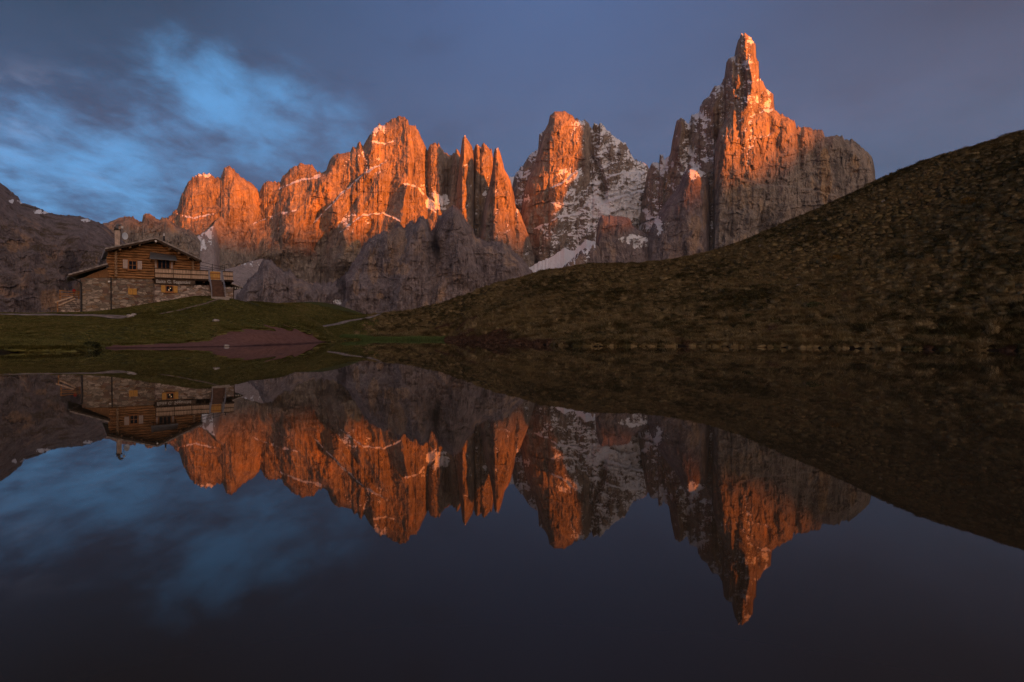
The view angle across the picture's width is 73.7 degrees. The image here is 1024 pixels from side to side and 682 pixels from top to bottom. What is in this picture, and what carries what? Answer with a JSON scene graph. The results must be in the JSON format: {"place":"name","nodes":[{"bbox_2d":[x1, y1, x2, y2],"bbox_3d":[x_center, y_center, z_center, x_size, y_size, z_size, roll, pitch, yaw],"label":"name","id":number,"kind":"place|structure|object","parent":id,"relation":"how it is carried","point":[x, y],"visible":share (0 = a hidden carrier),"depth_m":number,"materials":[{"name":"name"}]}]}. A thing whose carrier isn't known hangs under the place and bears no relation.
{"place":"outdoors","nodes":[
{"label":"outdoors","id":0,"kind":"place"},
{"bbox_2d":[0,183,125,312],"bbox_3d":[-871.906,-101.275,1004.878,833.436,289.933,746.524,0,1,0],"label":"hill","id":1,"kind":"structure","parent":0,"point":[43,254],"depth_m":845.22,"materials":[{"name":"grey stone"}]},
{"bbox_2d":[0,313,125,318],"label":"path","id":2,"kind":"structure","parent":0,"point":[116,316],"depth_m":60.42,"materials":[{"name":"grey gravel"}]},
{"bbox_2d":[160,298,245,313],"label":"path","id":3,"kind":"structure","parent":0,"point":[195,305],"depth_m":65.45,"materials":[{"name":"grey gravel"}]},
{"bbox_2d":[103,116,533,313],"bbox_3d":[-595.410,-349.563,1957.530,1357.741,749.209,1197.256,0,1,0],"label":"mountain","id":4,"kind":"structure","parent":0,"point":[393,214],"depth_m":1988.54,"materials":[{"name":"brown stone"}]},
{"bbox_2d":[323,313,380,326],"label":"path","id":5,"kind":"structure","parent":0,"point":[342,322],"depth_m":109.41,"materials":[{"name":"grey gravel"}]},
{"bbox_2d":[0,340,1023,681],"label":"water","id":6,"kind":"structure","parent":0,"point":[398,510],"depth_m":4.46,"materials":[{"name":"blue liquid"}]},
{"bbox_2d":[0,136,1023,352],"bbox_3d":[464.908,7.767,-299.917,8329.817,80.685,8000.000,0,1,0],"label":"ground","id":7,"kind":"structure","parent":0,"point":[252,337],"depth_m":62.54,"materials":[{"name":"brown soil"}]},
{"bbox_2d":[58,299,80,311],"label":"retaining wall","id":8,"kind":"structure","parent":7,"relation":"on","point":[72,305],"depth_m":66.68,"materials":[{"name":"stone"}]},
{"bbox_2d":[55,290,79,311],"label":"wooden railing","id":9,"kind":"object","parent":8,"relation":"on","point":[72,296],"visible":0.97,"depth_m":66.38,"materials":[{"name":"brown wood"}]},
{"bbox_2d":[83,341,100,348],"bbox_3d":[-27.242,0.313,44.004,1.017,0.646,1.076,0,1,0],"label":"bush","id":10,"kind":"object","parent":7,"relation":"on","point":[93,343],"visible":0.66,"depth_m":44.00,"materials":[{"name":"green plant"}]},
{"bbox_2d":[67,223,242,311],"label":"chalet","id":11,"kind":"object","parent":7,"relation":"on","point":[127,274],"visible":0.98,"depth_m":69.26,"materials":[{"name":"wood"}]},
{"bbox_2d":[127,260,137,270],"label":"window","id":12,"kind":"structure","parent":11,"relation":"in","point":[132,264],"depth_m":68.78,"materials":[{"name":"brown wood"}]},
{"bbox_2d":[157,259,170,271],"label":"window","id":13,"kind":"structure","parent":11,"relation":"in","point":[160,263],"depth_m":70.39,"materials":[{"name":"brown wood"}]},
{"bbox_2d":[165,285,173,292],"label":"window","id":14,"kind":"structure","parent":11,"relation":"in","point":[168,288],"depth_m":69.20,"materials":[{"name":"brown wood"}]},
{"bbox_2d":[156,279,194,284],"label":"chalet sign","id":15,"kind":"object","parent":11,"relation":"attached to","point":[178,282],"visible":1,"depth_m":69.37,"materials":[{"name":"brown paint"}]},
{"bbox_2d":[0,295,395,351],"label":"meadow grass","id":16,"kind":"structure","parent":7,"relation":"on","point":[299,318],"depth_m":59.03,"materials":[{"name":"green plant"}]},
{"bbox_2d":[352,130,1023,350],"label":"tussock grass","id":17,"kind":"structure","parent":7,"relation":"on","point":[710,321],"depth_m":70.36,"materials":[{"name":"brown plant"}]},
{"bbox_2d":[433,316,1016,350],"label":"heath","id":18,"kind":"object","parent":7,"relation":"on","point":[499,337],"visible":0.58,"depth_m":68.38,"materials":[{"name":"plant"}]},
{"bbox_2d":[806,301,823,307],"bbox_3d":[26.543,-3.100,60.059,1.710,0.869,1.542,0,1,0],"label":"bush","id":19,"kind":"object","parent":7,"relation":"on","point":[810,304],"visible":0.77,"depth_m":59.64,"materials":[{"name":"green plant"}]},
{"bbox_2d":[0,0,1023,223],"label":"sky","id":20,"kind":"structure","parent":0,"point":[109,109],"materials":[{"name":"blue"}]},
{"bbox_2d":[509,111,648,271],"bbox_3d":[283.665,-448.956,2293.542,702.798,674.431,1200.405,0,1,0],"label":"mountain","id":21,"kind":"structure","parent":0,"point":[578,185],"depth_m":2182.22,"materials":[{"name":"stone"}]},
{"bbox_2d":[638,33,874,260],"bbox_3d":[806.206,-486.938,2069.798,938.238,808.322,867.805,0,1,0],"label":"mountain","id":22,"kind":"structure","parent":0,"point":[744,159],"depth_m":1853.84,"materials":[{"name":"brown stone"}]}
]}

